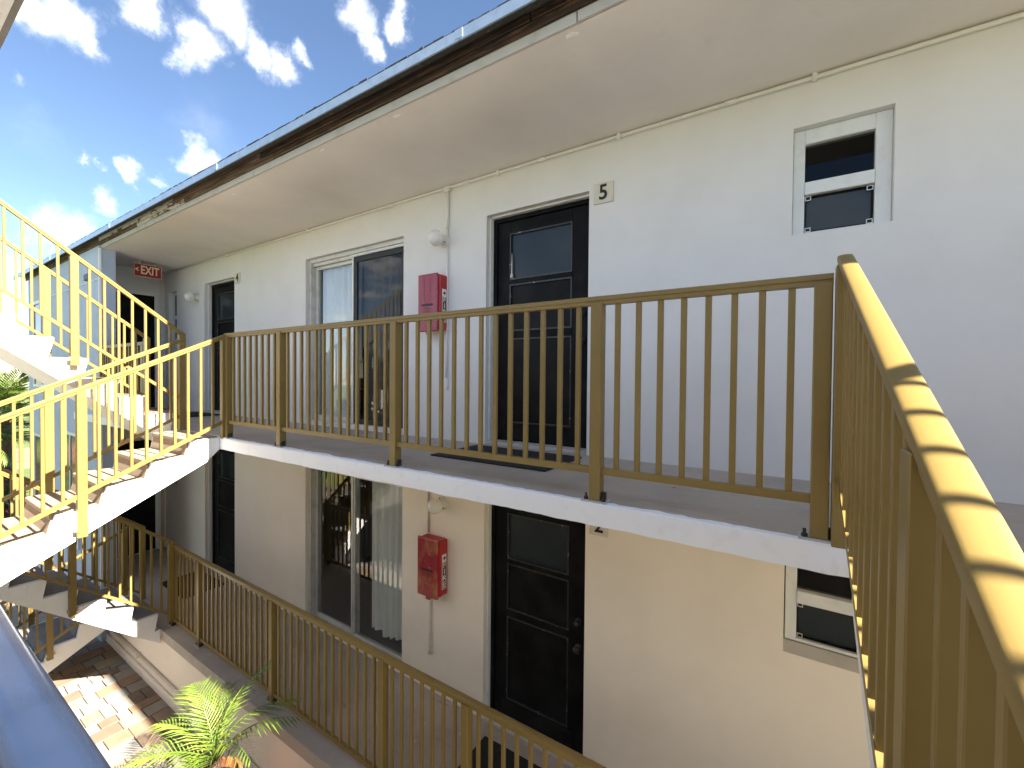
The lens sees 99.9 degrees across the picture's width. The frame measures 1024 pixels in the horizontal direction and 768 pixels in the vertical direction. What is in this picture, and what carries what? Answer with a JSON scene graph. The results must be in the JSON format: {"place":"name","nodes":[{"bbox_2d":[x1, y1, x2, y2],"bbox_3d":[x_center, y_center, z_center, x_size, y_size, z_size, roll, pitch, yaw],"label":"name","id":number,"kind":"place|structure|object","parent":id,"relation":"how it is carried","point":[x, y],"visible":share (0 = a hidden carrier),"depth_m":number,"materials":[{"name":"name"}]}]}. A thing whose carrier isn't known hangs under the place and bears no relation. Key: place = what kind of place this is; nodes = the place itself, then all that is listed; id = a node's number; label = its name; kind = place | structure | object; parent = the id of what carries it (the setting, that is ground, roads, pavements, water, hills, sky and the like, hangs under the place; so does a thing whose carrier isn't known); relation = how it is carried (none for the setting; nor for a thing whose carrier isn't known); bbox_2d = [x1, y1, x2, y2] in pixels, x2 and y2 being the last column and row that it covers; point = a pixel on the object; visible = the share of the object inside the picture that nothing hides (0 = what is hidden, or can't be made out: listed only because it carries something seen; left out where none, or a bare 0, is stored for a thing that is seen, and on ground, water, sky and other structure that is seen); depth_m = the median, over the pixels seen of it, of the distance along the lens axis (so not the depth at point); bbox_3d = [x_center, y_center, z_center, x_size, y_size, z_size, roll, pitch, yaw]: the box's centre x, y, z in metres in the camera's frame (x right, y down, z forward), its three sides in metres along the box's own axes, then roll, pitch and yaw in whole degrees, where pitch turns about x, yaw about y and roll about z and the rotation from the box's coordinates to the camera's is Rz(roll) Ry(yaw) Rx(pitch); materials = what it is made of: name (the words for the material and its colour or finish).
{"place":"outdoors","nodes":[
{"label":"outdoors","id":0,"kind":"place"},
{"bbox_2d":[3,468,9,512],"bbox_3d":[-12.363,2.602,9.714,1.559,2.318,1.515,1,1,33],"label":"flowering shrub","id":1,"kind":"object","parent":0,"point":[6,502],"visible":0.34,"depth_m":10.20,"materials":[{"name":"green plant"}]},
{"bbox_2d":[0,391,29,516],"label":"ground","id":2,"kind":"structure","parent":0,"point":[27,470],"depth_m":23.18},
{"bbox_2d":[0,367,28,517],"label":"palm tree","id":3,"kind":"object","parent":2,"relation":"on","point":[10,388],"visible":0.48,"depth_m":11.31,"materials":[{"name":"green plant"}]},
{"bbox_2d":[0,397,29,466],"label":"palm tree","id":4,"kind":"object","parent":2,"relation":"on","point":[25,436],"visible":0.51,"depth_m":9.71,"materials":[{"name":"green plant"}]},
{"bbox_2d":[106,633,243,767],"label":"kerb","id":5,"kind":"structure","parent":2,"relation":"on","point":[147,677],"depth_m":5.42,"materials":[{"name":"beige paint"}]},
{"bbox_2d":[16,448,29,468],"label":"garden path","id":6,"kind":"structure","parent":0,"point":[27,457],"depth_m":20.05,"materials":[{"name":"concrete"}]},
{"bbox_2d":[26,585,106,672],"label":"staircase","id":7,"kind":"structure","parent":0,"point":[68,644],"depth_m":5.69,"materials":[{"name":"white paint"}]},
{"bbox_2d":[6,532,92,628],"bbox_3d":[-6.695,2.891,5.908,0.058,1.806,1.640,1,1,33],"label":"stair railing","id":8,"kind":"object","parent":7,"relation":"attached to","point":[31,616],"visible":0.07,"depth_m":5.95,"materials":[{"name":"gold metal"}]},
{"bbox_2d":[0,526,127,660],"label":"stair railing","id":9,"kind":"object","parent":7,"relation":"attached to","point":[49,646],"visible":0.5,"depth_m":5.45,"materials":[{"name":"gold metal"}]},
{"bbox_2d":[0,600,212,767],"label":"courtyard","id":10,"kind":"structure","parent":0,"point":[117,703],"depth_m":5.14,"materials":[{"name":"beige brick"}]},
{"bbox_2d":[0,0,23,48],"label":"opposite building","id":11,"kind":"structure","parent":10,"relation":"on","point":[9,10],"depth_m":0.93,"materials":[{"name":"paint"}]},
{"bbox_2d":[0,604,110,767],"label":"railing","id":12,"kind":"object","parent":11,"relation":"on","point":[41,725],"visible":1,"depth_m":0.67,"materials":[{"name":"grey"}]},
{"bbox_2d":[852,601,873,767],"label":"staircase","id":13,"kind":"structure","parent":11,"relation":"on","point":[867,725],"depth_m":1.25,"materials":[{"name":"white paint"}]},
{"bbox_2d":[830,254,1023,767],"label":"stair railing","id":14,"kind":"object","parent":13,"relation":"attached to","point":[922,534],"visible":0.99,"depth_m":0.60,"materials":[{"name":"gold metal"}]},
{"bbox_2d":[199,756,242,767],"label":"plant pot","id":15,"kind":"object","parent":10,"relation":"on","point":[224,765],"visible":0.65,"depth_m":3.76,"materials":[{"name":"ceramic"}]},
{"bbox_2d":[123,659,300,767],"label":"potted palm","id":16,"kind":"object","parent":15,"relation":"in","point":[215,760],"visible":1,"depth_m":3.61,"materials":[{"name":"green plant"}]},
{"bbox_2d":[13,0,1023,767],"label":"apartment building","id":17,"kind":"structure","parent":10,"relation":"on","point":[901,178],"depth_m":3.15,"materials":[{"name":"white paint"}]},
{"bbox_2d":[34,433,39,494],"bbox_3d":[-8.848,1.784,8.111,1.200,1.650,0.023,1,1,33],"label":"window","id":18,"kind":"structure","parent":17,"relation":"in","point":[36,435],"depth_m":8.34,"materials":[{"name":"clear glass"}]},
{"bbox_2d":[33,301,44,386],"bbox_3d":[-8.826,-0.756,8.071,1.200,1.630,0.023,1,1,33],"label":"window","id":19,"kind":"structure","parent":17,"relation":"in","point":[37,319],"depth_m":8.23,"materials":[{"name":"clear glass"}]},
{"bbox_2d":[65,431,79,549],"bbox_3d":[-7.292,1.714,7.108,0.900,1.850,0.023,1,1,33],"label":"window","id":20,"kind":"structure","parent":17,"relation":"in","point":[70,435],"depth_m":7.09,"materials":[{"name":"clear glass"}]},
{"bbox_2d":[116,289,158,407],"bbox_3d":[-6.571,-0.593,7.434,0.024,2.056,0.760,1,1,33],"label":"door","id":21,"kind":"structure","parent":17,"relation":"in","point":[151,300],"depth_m":7.55,"materials":[{"name":"paint"}]},
{"bbox_2d":[117,437,159,558],"bbox_3d":[-6.593,1.957,7.474,0.024,2.056,0.760,1,1,33],"label":"door","id":22,"kind":"structure","parent":17,"relation":"in","point":[146,513],"depth_m":7.61,"materials":[{"name":"paint"}]},
{"bbox_2d":[133,260,161,279],"bbox_3d":[-5.931,-1.864,7.008,0.023,0.260,0.360,1,1,33],"label":"exit sign","id":23,"kind":"object","parent":17,"relation":"hanging from","point":[147,271],"visible":1,"depth_m":7.00,"materials":[{"name":"red plastic"}]},
{"bbox_2d":[160,272,163,407],"bbox_3d":[-6.325,-0.788,7.779,0.057,2.442,0.057,1,1,33],"label":"downpipe","id":24,"kind":"object","parent":17,"relation":"attached to","point":[161,323],"visible":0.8,"depth_m":7.76,"materials":[{"name":"white metal"}]},
{"bbox_2d":[161,488,163,547],"bbox_3d":[-6.347,1.765,7.819,0.057,2.435,0.057,1,1,33],"label":"downpipe","id":25,"kind":"object","parent":17,"relation":"attached to","point":[162,512],"visible":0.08,"depth_m":7.81,"materials":[{"name":"white metal"}]},
{"bbox_2d":[173,292,176,340],"bbox_3d":[-5.984,-1.200,7.724,0.338,0.878,0.065,1,1,33],"label":"window","id":26,"kind":"structure","parent":17,"relation":"in","point":[174,294],"depth_m":7.77,"materials":[{"name":"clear glass"}]},
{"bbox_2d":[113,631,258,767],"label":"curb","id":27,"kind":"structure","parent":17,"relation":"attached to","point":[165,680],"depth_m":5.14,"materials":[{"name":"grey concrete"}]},
{"bbox_2d":[184,292,199,301],"bbox_3d":[-5.217,-1.412,7.005,0.149,0.149,0.198,1,1,33],"label":"wall lamp","id":28,"kind":"object","parent":17,"relation":"attached to","point":[189,296],"visible":1,"depth_m":6.96,"materials":[{"name":"white glass"}]},
{"bbox_2d":[204,279,233,413],"bbox_3d":[-4.525,-0.573,6.799,0.986,2.078,0.212,1,1,33],"label":"door","id":29,"kind":"structure","parent":17,"relation":"in","point":[220,294],"depth_m":6.98,"materials":[{"name":"black paint"}]},
{"bbox_2d":[206,449,234,583],"bbox_3d":[-4.548,1.976,6.840,0.986,2.078,0.212,1,1,33],"label":"door","id":30,"kind":"structure","parent":17,"relation":"in","point":[222,464],"depth_m":6.97,"materials":[{"name":"black paint"}]},
{"bbox_2d":[235,272,239,283],"bbox_3d":[-4.061,-1.567,6.367,0.130,0.155,0.016,1,1,33],"label":"number plaque","id":31,"kind":"object","parent":17,"relation":"attached to","point":[237,278],"visible":1,"depth_m":6.35,"materials":[{"name":"white plastic"}]},
{"bbox_2d":[112,547,570,767],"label":"walkway","id":32,"kind":"structure","parent":17,"relation":"attached to","point":[312,746],"depth_m":4.28,"materials":[{"name":"beige concrete"}]},
{"bbox_2d":[0,565,159,642],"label":"staircase","id":33,"kind":"structure","parent":32,"relation":"on","point":[52,598],"depth_m":4.84,"materials":[{"name":"white paint"}]},
{"bbox_2d":[1,467,145,599],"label":"stair railing","id":34,"kind":"object","parent":33,"relation":"attached to","point":[50,563],"visible":0.45,"depth_m":5.64,"materials":[{"name":"gold metal"}]},
{"bbox_2d":[1,471,174,622],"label":"stair railing","id":35,"kind":"object","parent":33,"relation":"attached to","point":[73,588],"visible":0.72,"depth_m":4.94,"materials":[{"name":"gold metal"}]},
{"bbox_2d":[163,572,224,598],"bbox_3d":[-4.823,3.013,6.500,0.850,0.011,0.540,1,1,33],"label":"doormat","id":36,"kind":"object","parent":32,"relation":"on","point":[164,583],"visible":0.18,"depth_m":6.48,"materials":[{"name":"black rubber"}]},
{"bbox_2d":[167,543,606,767],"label":"railing","id":37,"kind":"object","parent":32,"relation":"on","point":[275,604],"visible":0.92,"depth_m":3.64,"materials":[{"name":"gold metal"}]},
{"bbox_2d":[458,736,540,767],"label":"doormat","id":38,"kind":"object","parent":32,"relation":"on","point":[523,762],"visible":0.6,"depth_m":3.56,"materials":[{"name":"black rubber"}]},
{"bbox_2d":[309,468,402,660],"bbox_3d":[-1.839,2.023,5.121,1.758,2.066,0.150,1,1,33],"label":"sliding door","id":39,"kind":"structure","parent":17,"relation":"in","point":[387,498],"depth_m":4.99,"materials":[{"name":"glass"}]},
{"bbox_2d":[309,238,403,432],"bbox_3d":[-1.812,-0.527,5.087,1.758,2.066,0.165,1,1,33],"label":"sliding door","id":40,"kind":"structure","parent":17,"relation":"in","point":[384,262],"depth_m":5.05,"materials":[{"name":"glass"}]},
{"bbox_2d":[427,492,432,654],"bbox_3d":[-0.820,1.676,4.309,0.071,2.049,0.051,1,1,33],"label":"conduit","id":41,"kind":"object","parent":17,"relation":"attached to","point":[430,610],"visible":0.74,"depth_m":4.31,"materials":[{"name":"metal"}]},
{"bbox_2d":[417,533,446,600],"bbox_3d":[-0.777,1.792,4.212,0.286,0.607,0.144,1,1,33],"label":"extinguisher box","id":42,"kind":"object","parent":17,"relation":"attached to","point":[432,566],"visible":1,"depth_m":4.14,"materials":[{"name":"red metal"}]},
{"bbox_2d":[418,273,446,334],"bbox_3d":[-0.767,-0.763,4.180,0.276,0.587,0.144,1,1,33],"label":"extinguisher box","id":43,"kind":"object","parent":17,"relation":"attached to","point":[432,292],"visible":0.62,"depth_m":4.11,"materials":[{"name":"red plastic"}]},
{"bbox_2d":[427,497,447,513],"bbox_3d":[-0.724,1.168,4.139,0.149,0.149,0.198,1,1,33],"label":"wall lamp","id":44,"kind":"object","parent":17,"relation":"attached to","point":[435,505],"visible":1,"depth_m":4.08,"materials":[{"name":"white glass"}]},
{"bbox_2d":[428,230,448,247],"bbox_3d":[-0.710,-1.387,4.104,0.149,0.149,0.198,1,1,33],"label":"wall lamp","id":45,"kind":"object","parent":17,"relation":"attached to","point":[436,237],"visible":1,"depth_m":4.04,"materials":[{"name":"white glass"}]},
{"bbox_2d":[444,185,450,387],"bbox_3d":[-0.629,-0.928,4.155,0.075,1.942,0.033,1,1,33],"label":"conduit","id":46,"kind":"object","parent":17,"relation":"attached to","point":[447,189],"visible":1,"depth_m":4.14,"materials":[{"name":"white metal"}]},
{"bbox_2d":[482,504,585,767],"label":"door","id":47,"kind":"structure","parent":17,"relation":"in","point":[536,562],"depth_m":3.81,"materials":[{"name":"black paint"}]},
{"bbox_2d":[484,194,588,454],"bbox_3d":[0.230,-0.483,3.739,0.995,2.078,0.212,1,1,33],"label":"door","id":48,"kind":"structure","parent":17,"relation":"in","point":[539,253],"depth_m":3.76,"materials":[{"name":"black paint"}]},
{"bbox_2d":[74,408,1023,577],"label":"walkway","id":49,"kind":"structure","parent":17,"relation":"attached to","point":[765,529],"depth_m":2.35,"materials":[{"name":"white paint"}]},
{"bbox_2d":[0,312,172,439],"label":"staircase","id":50,"kind":"structure","parent":49,"relation":"on","point":[28,355],"depth_m":4.05,"materials":[{"name":"white paint"}]},
{"bbox_2d":[0,235,150,408],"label":"stair railing","id":51,"kind":"object","parent":50,"relation":"attached to","point":[46,323],"visible":0.64,"depth_m":4.64,"materials":[{"name":"gold metal"}]},
{"bbox_2d":[0,199,185,399],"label":"stair railing","id":52,"kind":"object","parent":50,"relation":"attached to","point":[74,357],"visible":0.88,"depth_m":4.02,"materials":[{"name":"gold metal"}]},
{"bbox_2d":[0,430,218,585],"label":"staircase","id":53,"kind":"structure","parent":49,"relation":"attached to","point":[26,548],"depth_m":3.59,"materials":[{"name":"white paint"}]},
{"bbox_2d":[0,337,185,501],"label":"stair railing","id":54,"kind":"object","parent":53,"relation":"attached to","point":[48,392],"visible":0.79,"depth_m":4.12,"materials":[{"name":"gold metal"}]},
{"bbox_2d":[0,334,224,539],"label":"stair railing","id":55,"kind":"object","parent":53,"relation":"attached to","point":[80,498],"visible":0.94,"depth_m":3.42,"materials":[{"name":"gold metal"}]},
{"bbox_2d":[98,342,142,394],"bbox_3d":[-5.260,-0.033,5.796,1.772,1.016,0.084,1,1,33],"label":"railing","id":56,"kind":"object","parent":49,"relation":"on","point":[106,360],"visible":0.14,"depth_m":5.69,"materials":[{"name":"gold metal"}]},
{"bbox_2d":[177,412,219,416],"bbox_3d":[-4.885,0.462,6.514,0.850,0.011,0.540,1,1,33],"label":"doormat","id":57,"kind":"object","parent":49,"relation":"on","point":[194,414],"visible":0.3,"depth_m":6.48,"materials":[{"name":"black rubber"}]},
{"bbox_2d":[431,445,581,471],"bbox_3d":[-0.049,0.555,3.312,1.010,0.011,0.590,1,1,33],"label":"doormat","id":58,"kind":"object","parent":49,"relation":"on","point":[535,454],"visible":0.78,"depth_m":3.24,"materials":[{"name":"black rubber"}]},
{"bbox_2d":[223,273,833,543],"bbox_3d":[-0.787,0.051,2.917,4.822,1.016,0.084,1,1,33],"label":"railing","id":59,"kind":"object","parent":49,"relation":"on","point":[817,497],"visible":0.98,"depth_m":2.20,"materials":[{"name":"gold metal"}]},
{"bbox_2d":[165,11,1023,273],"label":"conduit","id":60,"kind":"object","parent":17,"relation":"attached to","point":[814,77],"visible":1,"depth_m":2.88,"materials":[{"name":"white metal"}]},
{"bbox_2d":[589,525,608,537],"bbox_3d":[0.675,1.103,3.345,0.155,0.155,0.016,1,1,33],"label":"number plaque","id":61,"kind":"object","parent":17,"relation":"attached to","point":[598,531],"visible":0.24,"depth_m":3.34,"materials":[{"name":"beige"}]},
{"bbox_2d":[594,180,613,204],"bbox_3d":[0.702,-1.467,3.302,0.155,0.155,0.016,1,1,33],"label":"number plaque","id":62,"kind":"object","parent":17,"relation":"attached to","point":[603,192],"visible":1,"depth_m":3.29,"materials":[{"name":"beige plastic"}]},
{"bbox_2d":[783,566,859,673],"bbox_3d":[1.938,1.300,2.616,0.477,0.757,0.122,1,1,33],"label":"window","id":63,"kind":"structure","parent":17,"relation":"in","point":[819,625],"depth_m":2.65,"materials":[{"name":"white glass"}]},
{"bbox_2d":[792,109,893,234],"bbox_3d":[1.973,-1.241,2.591,0.472,0.649,0.082,1,1,33],"label":"window","id":64,"kind":"structure","parent":17,"relation":"in","point":[863,197],"depth_m":2.56,"materials":[{"name":"white glass"}]},
{"bbox_2d":[0,0,506,386],"label":"sky","id":65,"kind":"structure","parent":0,"point":[107,107],"materials":[{"name":"blue"}]}
]}

